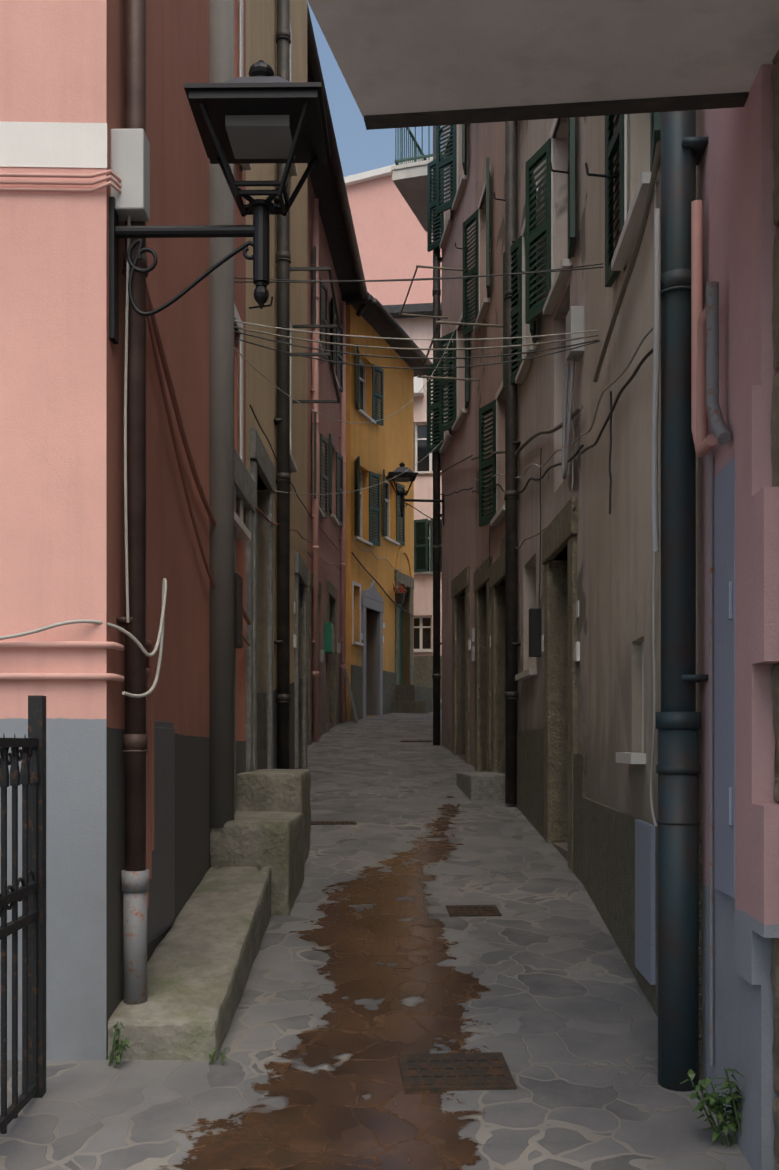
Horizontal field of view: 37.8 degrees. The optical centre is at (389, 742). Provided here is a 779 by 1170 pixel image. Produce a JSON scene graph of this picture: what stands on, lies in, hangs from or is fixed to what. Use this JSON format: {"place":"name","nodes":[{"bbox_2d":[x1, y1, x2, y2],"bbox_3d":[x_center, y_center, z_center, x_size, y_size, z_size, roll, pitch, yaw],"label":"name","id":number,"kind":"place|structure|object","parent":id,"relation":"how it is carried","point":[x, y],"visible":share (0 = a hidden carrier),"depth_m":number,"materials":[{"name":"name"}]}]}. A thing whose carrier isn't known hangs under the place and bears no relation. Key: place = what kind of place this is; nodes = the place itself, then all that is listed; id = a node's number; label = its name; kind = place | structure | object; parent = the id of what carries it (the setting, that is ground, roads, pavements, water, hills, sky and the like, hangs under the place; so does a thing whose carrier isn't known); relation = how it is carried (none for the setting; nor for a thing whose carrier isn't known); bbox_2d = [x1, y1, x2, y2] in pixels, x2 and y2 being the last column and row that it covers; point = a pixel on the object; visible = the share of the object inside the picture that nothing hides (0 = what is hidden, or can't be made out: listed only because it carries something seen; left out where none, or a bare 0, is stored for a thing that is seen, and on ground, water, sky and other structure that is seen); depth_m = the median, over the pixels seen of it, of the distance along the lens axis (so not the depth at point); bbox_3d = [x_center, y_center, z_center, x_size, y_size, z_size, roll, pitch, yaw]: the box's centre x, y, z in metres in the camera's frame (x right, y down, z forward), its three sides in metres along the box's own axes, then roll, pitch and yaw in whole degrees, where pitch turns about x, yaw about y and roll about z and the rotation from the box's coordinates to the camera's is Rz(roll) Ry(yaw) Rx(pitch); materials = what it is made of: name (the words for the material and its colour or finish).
{"place":"outdoors","nodes":[
{"label":"outdoors","id":0,"kind":"place"},
{"bbox_2d":[307,1,441,176],"label":"sky","id":1,"kind":"structure","parent":0,"point":[360,150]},
{"bbox_2d":[0,700,751,1169],"bbox_3d":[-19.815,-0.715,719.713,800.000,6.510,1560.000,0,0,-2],"label":"street ground","id":2,"kind":"structure","parent":0,"point":[372,960],"depth_m":4.65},
{"bbox_2d":[0,695,45,1133],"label":"iron gate","id":3,"kind":"structure","parent":2,"relation":"on","point":[30,777],"depth_m":3.84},
{"bbox_2d":[0,0,105,1060],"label":"building front","id":4,"kind":"structure","parent":2,"relation":"on","point":[52,389],"depth_m":4.31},
{"bbox_2d":[0,122,106,167],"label":"wall band","id":5,"kind":"object","parent":4,"relation":"attached to","point":[53,145],"visible":1,"depth_m":4.31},
{"bbox_2d":[0,169,121,181],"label":"cable","id":6,"kind":"object","parent":4,"relation":"attached to","point":[93,175],"visible":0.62,"depth_m":4.28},
{"bbox_2d":[0,181,121,192],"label":"cable","id":7,"kind":"object","parent":4,"relation":"attached to","point":[94,189],"visible":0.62,"depth_m":4.29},
{"bbox_2d":[0,175,121,187],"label":"cable","id":8,"kind":"object","parent":4,"relation":"attached to","point":[94,182],"visible":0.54,"depth_m":4.29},
{"bbox_2d":[107,1021,130,1067],"bbox_3d":[-1.007,1.122,4.252,0.086,0.180,0.120,0,0,-31],"label":"weed","id":9,"kind":"object","parent":2,"relation":"on","point":[122,1045],"depth_m":4.23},
{"bbox_2d":[106,0,245,1059],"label":"building","id":10,"kind":"structure","parent":2,"relation":"on","point":[177,44],"depth_m":5.58,"materials":[{"name":"paint"}]},
{"bbox_2d":[0,641,123,650],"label":"conduit","id":11,"kind":"object","parent":10,"relation":"attached to","point":[65,644],"visible":0.98,"depth_m":4.28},
{"bbox_2d":[0,673,123,681],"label":"conduit","id":12,"kind":"object","parent":10,"relation":"attached to","point":[63,676],"visible":0.98,"depth_m":4.28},
{"bbox_2d":[0,578,166,697],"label":"cable","id":13,"kind":"object","parent":10,"relation":"attached to","point":[160,639],"visible":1,"depth_m":4.43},
{"bbox_2d":[124,215,130,622],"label":"white cable","id":14,"kind":"object","parent":10,"relation":"attached to","point":[125,438],"visible":0.9,"depth_m":4.44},
{"bbox_2d":[116,0,147,870],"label":"downpipe","id":15,"kind":"object","parent":10,"relation":"attached to","point":[135,742],"visible":0.85,"depth_m":4.48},
{"bbox_2d":[121,869,148,1003],"bbox_3d":[-1.009,0.766,4.517,0.109,0.520,0.109,0,0,-2],"label":"drainpipe base","id":16,"kind":"object","parent":10,"relation":"attached to","point":[134,886],"visible":0.94,"depth_m":4.48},
{"bbox_2d":[146,696,148,908],"bbox_3d":[-1.048,0.135,4.757,0.032,1.151,0.270,0,0,1],"label":"conduit pipe","id":17,"kind":"object","parent":10,"relation":"attached to","point":[147,790],"visible":0.17,"depth_m":4.87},
{"bbox_2d":[146,667,151,878],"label":"cable","id":18,"kind":"object","parent":10,"relation":"attached to","point":[148,682],"visible":0.21,"depth_m":4.92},
{"bbox_2d":[146,639,153,849],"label":"cable","id":19,"kind":"object","parent":10,"relation":"attached to","point":[150,660],"visible":0.25,"depth_m":4.97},
{"bbox_2d":[147,720,174,944],"bbox_3d":[-1.049,0.391,5.167,0.025,0.980,0.660,0,0,1],"label":"wall panel","id":20,"kind":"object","parent":10,"relation":"attached to","point":[160,914],"depth_m":5.21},
{"bbox_2d":[109,60,330,343],"bbox_3d":[-0.654,-2.085,4.375,0.841,1.071,0.521,0,0,-2],"label":"lantern","id":21,"kind":"object","parent":10,"relation":"attached to","point":[300,104],"visible":0.96,"depth_m":4.35,"materials":[{"name":"metal"}]},
{"bbox_2d":[127,238,252,315],"bbox_3d":[-0.758,-1.794,4.383,0.509,0.299,0.016,0,0,1],"label":"scroll bracket","id":22,"kind":"object","parent":21,"relation":"attached to","point":[141,250],"visible":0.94,"depth_m":4.38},
{"bbox_2d":[223,76,289,82],"bbox_3d":[-0.493,-2.458,4.379,0.417,0.125,0.417,0,0,-2],"label":"lantern roof","id":23,"kind":"object","parent":21,"relation":"attached to","point":[267,79],"visible":0.14,"depth_m":4.27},
{"bbox_2d":[225,115,295,158],"bbox_3d":[-0.493,-2.330,4.379,0.250,0.040,0.250,0,0,-2],"label":"lantern diffuser","id":24,"kind":"object","parent":21,"relation":"attached to","point":[260,136],"visible":0.93,"depth_m":4.33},
{"bbox_2d":[209,0,233,827],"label":"pipe chase","id":25,"kind":"object","parent":10,"relation":"attached to","point":[221,482],"visible":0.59,"depth_m":6.56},
{"bbox_2d":[110,129,583,661],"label":"junction boxes","id":26,"kind":"object","parent":10,"relation":"attached to","point":[130,157],"visible":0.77,"depth_m":4.37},
{"bbox_2d":[124,221,250,624],"bbox_3d":[-1.015,-1.464,6.245,0.028,1.275,3.548,0,0,1],"label":"diagonal cable","id":27,"kind":"object","parent":26,"relation":"attached to","point":[161,351],"visible":0.6,"depth_m":5.49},
{"bbox_2d":[146,296,250,645],"bbox_3d":[-1.015,-1.414,6.244,0.020,1.467,3.546,0,0,1],"label":"diagonal cable","id":28,"kind":"object","parent":26,"relation":"attached to","point":[159,369],"visible":0.6,"depth_m":5.44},
{"bbox_2d":[515,435,580,477],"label":"cable","id":29,"kind":"object","parent":26,"relation":"attached to","point":[573,443],"visible":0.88,"depth_m":8.81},
{"bbox_2d":[561,356,574,479],"bbox_3d":[1.212,-2.240,7.748,0.077,0.901,0.278,0,0,-2],"label":"conduit pipe","id":30,"kind":"object","parent":26,"relation":"attached to","point":[565,442],"visible":0.96,"depth_m":7.67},
{"bbox_2d":[571,369,574,488],"bbox_3d":[1.251,-2.161,7.749,0.018,0.857,0.062,0,0,-2],"label":"conduit pipe","id":31,"kind":"object","parent":26,"relation":"attached to","point":[573,440],"visible":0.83,"depth_m":7.75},
{"bbox_2d":[234,572,540,656],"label":"mailboxes","id":32,"kind":"object","parent":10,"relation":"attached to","point":[534,632],"visible":0.69,"depth_m":7.27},
{"bbox_2d":[234,263,602,281],"bbox_3d":[0.108,-2.763,6.691,2.294,0.100,0.007,0,0,1],"label":"thin wire","id":33,"kind":"object","parent":10,"relation":"attached to","point":[427,279],"visible":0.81,"depth_m":6.69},
{"bbox_2d":[107,769,310,1060],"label":"steps","id":34,"kind":"structure","parent":2,"relation":"on","point":[203,957],"depth_m":5.54,"materials":[{"name":"stone"}]},
{"bbox_2d":[245,0,306,769],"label":"building","id":35,"kind":"structure","parent":2,"relation":"on","point":[261,44],"depth_m":9.88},
{"bbox_2d":[234,428,307,812],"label":"grey surrounds","id":36,"kind":"object","parent":35,"relation":"attached to","point":[246,484],"visible":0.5,"depth_m":9.31,"materials":[{"name":"stone"}]},
{"bbox_2d":[249,405,310,516],"bbox_3d":[-0.944,-2.486,10.542,0.018,0.219,4.965,0,0,1],"label":"cable","id":37,"kind":"object","parent":35,"relation":"attached to","point":[274,453],"visible":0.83,"depth_m":9.20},
{"bbox_2d":[274,0,290,768],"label":"downpipe","id":38,"kind":"object","parent":35,"relation":"attached to","point":[282,419],"visible":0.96,"depth_m":9.76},
{"bbox_2d":[290,267,339,402],"bbox_3d":[-0.740,-3.777,10.657,0.475,0.775,1.400,0,0,1],"label":"clothes rack","id":39,"kind":"object","parent":35,"relation":"attached to","point":[328,269],"visible":0.94,"depth_m":10.58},
{"bbox_2d":[266,440,442,494],"bbox_3d":[-0.101,-3.260,12.988,0.008,2.407,7.668,0,0,14],"label":"wire","id":40,"kind":"object","parent":35,"relation":"attached to","point":[359,489],"visible":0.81,"depth_m":12.00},
{"bbox_2d":[307,175,341,744],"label":"building","id":41,"kind":"structure","parent":2,"relation":"on","point":[329,552],"depth_m":18.98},
{"bbox_2d":[310,198,318,740],"bbox_3d":[-1.129,-4.129,17.255,0.131,8.221,0.130,0,0,4],"label":"downpipe","id":42,"kind":"object","parent":41,"relation":"attached to","point":[314,390],"visible":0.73,"depth_m":17.21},
{"bbox_2d":[324,622,332,653],"bbox_3d":[-1.017,-1.757,19.109,0.120,0.500,0.300,0,0,4],"label":"mailbox","id":43,"kind":"object","parent":41,"relation":"attached to","point":[328,637],"visible":0.96,"depth_m":18.96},
{"bbox_2d":[339,301,345,721],"bbox_3d":[-0.874,-4.315,21.264,0.131,7.849,0.130,0,0,4],"label":"downpipe","id":44,"kind":"object","parent":41,"relation":"attached to","point":[342,538],"visible":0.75,"depth_m":21.23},
{"bbox_2d":[311,821,356,824],"bbox_3d":[-0.516,0.698,9.806,0.460,0.041,0.142,0,0,-4],"label":"drain cover","id":45,"kind":"object","parent":2,"relation":"on","point":[333,823],"visible":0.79,"depth_m":9.75,"materials":[{"name":"metal"}]},
{"bbox_2d":[343,662,358,722],"bbox_3d":[-0.734,-0.946,21.347,0.300,1.150,0.280,0,0,4],"label":"leaning board","id":46,"kind":"object","parent":2,"relation":"on","point":[351,696],"visible":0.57,"depth_m":21.21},
{"bbox_2d":[346,304,413,720],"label":"building","id":47,"kind":"structure","parent":2,"relation":"on","point":[388,446],"depth_m":23.34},
{"bbox_2d":[307,61,431,376],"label":"roof eaves","id":48,"kind":"object","parent":47,"relation":"on","point":[323,183],"visible":0.14,"depth_m":19.98,"materials":[{"name":"wood"}]},
{"bbox_2d":[307,2,432,372],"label":"gutters","id":49,"kind":"object","parent":48,"relation":"on","point":[314,65],"visible":0.62,"depth_m":17.68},
{"bbox_2d":[361,580,383,718],"bbox_3d":[-0.456,-1.759,22.967,0.300,3.026,1.250,0,0,18],"label":"door surround","id":50,"kind":"object","parent":47,"relation":"attached to","point":[371,599],"visible":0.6,"depth_m":23.35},
{"bbox_2d":[351,552,414,616],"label":"cable","id":51,"kind":"object","parent":47,"relation":"attached to","point":[380,585],"visible":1,"depth_m":23.27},
{"bbox_2d":[351,665,441,720],"bbox_3d":[0.255,-0.871,23.600,0.750,1.750,4.100,0,0,18],"label":"wall base","id":52,"kind":"object","parent":47,"relation":"attached to","point":[413,698],"visible":0.42,"depth_m":24.00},
{"bbox_2d":[399,590,401,684],"bbox_3d":[0.132,-2.346,25.011,0.065,2.200,0.800,0,0,18],"label":"pipe","id":53,"kind":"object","parent":47,"relation":"attached to","point":[400,646],"depth_m":25.25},
{"bbox_2d":[395,546,412,576],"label":"arch","id":54,"kind":"structure","parent":47,"relation":"attached to","point":[403,549],"depth_m":24.91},
{"bbox_2d":[346,175,441,304],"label":"pink building","id":55,"kind":"structure","parent":2,"relation":"on","point":[391,235],"depth_m":44.91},
{"bbox_2d":[344,157,432,185],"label":"cornice","id":56,"kind":"structure","parent":55,"relation":"attached to","point":[368,175],"depth_m":45.06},
{"bbox_2d":[394,317,441,655],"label":"building","id":57,"kind":"structure","parent":2,"relation":"on","point":[417,328],"depth_m":29.37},
{"bbox_2d":[414,376,423,396],"bbox_3d":[0.484,-9.215,29.260,0.800,0.550,0.320,0,0,7],"label":"ac unit","id":58,"kind":"object","parent":57,"relation":"attached to","point":[418,384],"visible":0.25,"depth_m":29.07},
{"bbox_2d":[414,656,441,699],"bbox_3d":[3.119,-1.162,29.064,6.478,2.150,0.040,0,0,7],"label":"stone dado","id":59,"kind":"object","parent":57,"relation":"attached to","point":[423,669],"depth_m":29.32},
{"bbox_2d":[308,496,577,872],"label":"stone surrounds","id":60,"kind":"object","parent":2,"relation":"on","point":[560,533],"visible":0.38,"depth_m":12.27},
{"bbox_2d":[253,621,579,661],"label":"doorbell plates","id":61,"kind":"object","parent":60,"relation":"on","point":[576,651],"visible":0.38,"depth_m":9.17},
{"bbox_2d":[398,1052,516,1091],"bbox_3d":[0.243,1.221,4.205,0.410,0.060,0.353,0,0,-2],"label":"drain cover","id":62,"kind":"object","parent":2,"relation":"on","point":[453,1071],"visible":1,"depth_m":4.17,"materials":[{"name":"metal"}]},
{"bbox_2d":[442,123,474,766],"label":"building","id":63,"kind":"structure","parent":2,"relation":"on","point":[458,542],"depth_m":15.42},
{"bbox_2d":[386,462,444,525],"bbox_3d":[0.381,-3.638,16.611,0.847,0.910,0.453,0,0,-2],"label":"lantern","id":64,"kind":"object","parent":63,"relation":"attached to","point":[412,476],"visible":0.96,"depth_m":16.59,"materials":[{"name":"metal"}]},
{"bbox_2d":[391,159,440,231],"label":"balcony slab","id":65,"kind":"structure","parent":63,"relation":"attached to","point":[409,180],"depth_m":18.15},
{"bbox_2d":[432,126,442,744],"bbox_3d":[0.709,-5.676,16.889,0.152,11.428,0.148,0,0,-2],"label":"downpipe","id":66,"kind":"object","parent":63,"relation":"attached to","point":[436,546],"visible":0.54,"depth_m":16.84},
{"bbox_2d":[446,905,501,916],"bbox_3d":[0.491,0.992,6.673,0.305,0.050,0.247,0,0,-2],"label":"drain cover","id":67,"kind":"object","parent":2,"relation":"on","point":[469,910],"visible":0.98,"depth_m":6.64,"materials":[{"name":"metal"}]},
{"bbox_2d":[457,772,504,800],"bbox_3d":[0.973,0.593,11.811,0.420,0.552,1.200,0,0,-3],"label":"step","id":68,"kind":"object","parent":2,"relation":"on","point":[476,786],"visible":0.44,"depth_m":11.21,"materials":[{"name":"grey stone"}]},
{"bbox_2d":[475,121,517,772],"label":"building","id":69,"kind":"structure","parent":2,"relation":"on","point":[490,140],"depth_m":12.58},
{"bbox_2d":[518,117,586,860],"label":"building","id":70,"kind":"structure","parent":2,"relation":"on","point":[540,396],"depth_m":8.89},
{"bbox_2d":[504,121,520,803],"bbox_3d":[1.162,-3.506,10.803,0.150,8.166,0.152,0,0,-2],"label":"downpipe","id":71,"kind":"object","parent":70,"relation":"attached to","point":[512,444],"visible":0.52,"depth_m":10.75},
{"bbox_2d":[539,448,541,604],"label":"cable","id":72,"kind":"object","parent":70,"relation":"attached to","point":[540,530],"visible":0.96,"depth_m":9.25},
{"bbox_2d":[516,444,583,492],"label":"cable","id":73,"kind":"object","parent":70,"relation":"attached to","point":[558,464],"visible":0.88,"depth_m":8.79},
{"bbox_2d":[515,729,586,883],"bbox_3d":[1.247,0.656,9.174,0.030,1.532,3.500,0,0,-1],"label":"base stone","id":74,"kind":"object","parent":70,"relation":"attached to","point":[529,805],"visible":0.46,"depth_m":9.38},
{"bbox_2d":[587,110,701,840],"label":"building","id":75,"kind":"structure","parent":2,"relation":"on","point":[619,580],"depth_m":5.92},
{"bbox_2d":[234,326,597,349],"bbox_3d":[0.114,-2.454,6.877,2.303,0.162,0.011,0,0,-1],"label":"wire","id":76,"kind":"object","parent":75,"relation":"attached to","point":[415,348],"visible":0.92,"depth_m":6.87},
{"bbox_2d":[234,330,597,358],"bbox_3d":[0.114,-2.416,6.877,2.303,0.195,0.009,0,0,-1],"label":"wire","id":77,"kind":"object","parent":75,"relation":"attached to","point":[415,357],"visible":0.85,"depth_m":6.87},
{"bbox_2d":[234,320,597,339],"bbox_3d":[0.115,-2.501,6.892,2.305,0.124,0.008,0,0,-2],"label":"wire","id":78,"kind":"object","parent":75,"relation":"attached to","point":[415,339],"visible":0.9,"depth_m":6.89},
{"bbox_2d":[234,337,599,368],"bbox_3d":[0.113,-2.374,6.867,2.301,0.239,0.008,0,0,2],"label":"wire","id":79,"kind":"object","parent":75,"relation":"attached to","point":[416,368],"visible":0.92,"depth_m":6.86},
{"bbox_2d":[234,266,602,282],"bbox_3d":[0.108,-2.752,6.691,2.294,0.083,0.008,0,0,1],"label":"thin wire","id":80,"kind":"object","parent":75,"relation":"attached to","point":[417,278],"visible":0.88,"depth_m":6.69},
{"bbox_2d":[234,163,657,763],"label":"window sills","id":81,"kind":"structure","parent":75,"relation":"attached to","point":[626,241],"depth_m":8.50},
{"bbox_2d":[234,0,658,752],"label":"window frames","id":82,"kind":"structure","parent":75,"relation":"attached to","point":[480,204],"depth_m":10.52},
{"bbox_2d":[234,327,455,422],"bbox_3d":[-0.061,-4.084,11.214,0.008,3.217,8.827,0,0,13],"label":"overhead cable","id":83,"kind":"object","parent":82,"relation":"attached to","point":[320,413],"visible":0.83,"depth_m":8.99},
{"bbox_2d":[357,366,441,648],"bbox_3d":[0.155,-5.570,17.281,3.302,11.239,24.601,0,0,-2],"label":"window glass","id":84,"kind":"object","parent":82,"relation":"in","point":[423,465],"depth_m":29.55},
{"bbox_2d":[314,112,660,571],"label":"shutters","id":85,"kind":"object","parent":82,"relation":"attached to","point":[535,235],"visible":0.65,"depth_m":13.85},
{"bbox_2d":[249,161,617,308],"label":"brackets","id":86,"kind":"object","parent":85,"relation":"attached to","point":[559,171],"depth_m":7.87,"materials":[{"name":"metal"}]},
{"bbox_2d":[399,265,502,380],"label":"clothesline poles","id":87,"kind":"object","parent":85,"relation":"attached to","point":[438,323],"visible":0.81,"depth_m":13.59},
{"bbox_2d":[514,405,582,454],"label":"cable","id":88,"kind":"object","parent":75,"relation":"attached to","point":[579,408],"visible":0.92,"depth_m":8.79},
{"bbox_2d":[580,339,660,453],"bbox_3d":[1.176,-1.772,5.773,0.021,0.251,3.312,0,0,3],"label":"cable","id":89,"kind":"object","parent":75,"relation":"attached to","point":[642,361],"visible":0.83,"depth_m":5.79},
{"bbox_2d":[609,391,611,513],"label":"cable","id":90,"kind":"object","parent":89,"relation":"attached to","point":[610,475],"visible":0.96,"depth_m":6.14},
{"bbox_2d":[580,314,660,435],"bbox_3d":[1.167,-1.877,5.774,0.019,0.276,3.312,0,0,3],"label":"cable","id":91,"kind":"object","parent":75,"relation":"attached to","point":[629,363],"visible":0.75,"depth_m":5.67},
{"bbox_2d":[593,140,660,381],"bbox_3d":[1.160,-3.759,5.514,0.035,3.262,2.414,0,0,3],"label":"cable","id":92,"kind":"object","parent":75,"relation":"attached to","point":[655,166],"visible":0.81,"depth_m":5.28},
{"bbox_2d":[583,798,701,1079],"bbox_3d":[1.196,1.044,5.772,0.030,1.371,3.310,0,0,3],"label":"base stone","id":93,"kind":"object","parent":75,"relation":"attached to","point":[609,858],"visible":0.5,"depth_m":5.90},
{"bbox_2d":[635,820,654,984],"bbox_3d":[1.138,0.696,5.070,0.020,0.680,0.400,0,0,3],"label":"utility door","id":94,"kind":"structure","parent":93,"relation":"attached to","point":[645,899],"depth_m":4.99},
{"bbox_2d":[650,178,656,825],"bbox_3d":[1.150,-0.990,4.910,0.012,3.600,0.234,0,0,3],"label":"white cable","id":95,"kind":"object","parent":75,"relation":"attached to","point":[654,658],"visible":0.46,"depth_m":4.95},
{"bbox_2d":[651,208,660,551],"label":"cable","id":96,"kind":"object","parent":75,"relation":"attached to","point":[656,374],"visible":1,"depth_m":4.07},
{"bbox_2d":[657,110,707,824],"bbox_3d":[1.051,-1.555,4.100,0.172,5.669,0.168,0,0,-2],"label":"drainpipe","id":97,"kind":"object","parent":75,"relation":"attached to","point":[683,147],"visible":0.62,"depth_m":4.05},
{"bbox_2d":[656,712,700,1091],"bbox_3d":[1.041,0.585,4.103,0.160,1.389,0.160,0,0,-2],"label":"drainpipe","id":98,"kind":"object","parent":97,"relation":"attached to","point":[678,768],"visible":0.85,"depth_m":4.04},
{"bbox_2d":[680,1068,745,1146],"bbox_3d":[1.048,1.141,3.590,0.241,0.274,0.217,0,0,-2],"label":"weed","id":99,"kind":"object","parent":2,"relation":"on","point":[711,1099],"depth_m":3.58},
{"bbox_2d":[702,64,778,1169],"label":"building","id":100,"kind":"structure","parent":2,"relation":"on","point":[740,228],"depth_m":3.58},
{"bbox_2d":[307,0,778,117],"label":"balcony slab","id":101,"kind":"structure","parent":100,"relation":"attached to","point":[400,56],"depth_m":3.27,"materials":[{"name":"paint"}]},
{"bbox_2d":[364,92,748,129],"bbox_3d":[0.675,-1.993,3.556,1.515,0.030,0.062,0,0,6],"label":"slab edge","id":102,"kind":"object","parent":101,"relation":"on","point":[581,109],"visible":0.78,"depth_m":3.56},
{"bbox_2d":[691,200,716,457],"bbox_3d":[1.081,-1.450,3.916,0.040,0.920,0.250,0,0,3],"label":"pink pipe","id":103,"kind":"object","parent":100,"relation":"attached to","point":[707,445],"visible":0.79,"depth_m":4.00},
{"bbox_2d":[696,306,706,449],"bbox_3d":[1.071,-1.232,3.865,0.042,0.450,0.208,0,0,6],"label":"pink pipe","id":104,"kind":"object","parent":103,"relation":"attached to","point":[701,423],"visible":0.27,"depth_m":3.90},
{"bbox_2d":[709,455,713,1064],"bbox_3d":[1.110,0.060,3.920,0.014,2.100,0.013,0,0,-2],"label":"conduit","id":105,"kind":"object","parent":100,"relation":"attached to","point":[711,759],"visible":0.92,"depth_m":3.92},
{"bbox_2d":[706,281,730,443],"bbox_3d":[1.070,-1.236,3.705,0.058,0.546,0.116,0,0,-2],"label":"grey pipe","id":106,"kind":"object","parent":100,"relation":"attached to","point":[721,432],"visible":0.98,"depth_m":3.72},
{"bbox_2d":[715,457,734,902],"bbox_3d":[1.093,-0.200,3.701,0.034,1.420,0.306,0,0,3],"label":"wall panel","id":107,"kind":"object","parent":100,"relation":"attached to","point":[725,682],"depth_m":3.68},
{"bbox_2d":[735,385,778,984],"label":"pink frame","id":108,"kind":"object","parent":100,"relation":"attached to","point":[756,647],"visible":1,"depth_m":3.34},
{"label":"building","id":109,"kind":"object","parent":2,"relation":"on","visible":0},
{"bbox_2d":[382,302,441,317],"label":"roof","id":110,"kind":"structure","parent":109,"relation":"on","point":[394,311],"depth_m":29.05,"materials":[{"name":"stone"}]},
{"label":"corner block mortar","id":111,"kind":"object","parent":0,"visible":0},
{"bbox_2d":[770,50,778,1169],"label":"quoins","id":112,"kind":"object","parent":111,"relation":"attached to","point":[774,973],"visible":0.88,"depth_m":3.29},
{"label":"building","id":113,"kind":"object","parent":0,"visible":0},
{"bbox_2d":[395,126,441,164],"bbox_3d":[0.898,-9.595,18.707,1.120,0.970,1.840,0,0,18],"label":"balcony railing","id":114,"kind":"object","parent":113,"relation":"attached to","point":[421,157],"visible":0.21,"depth_m":18.12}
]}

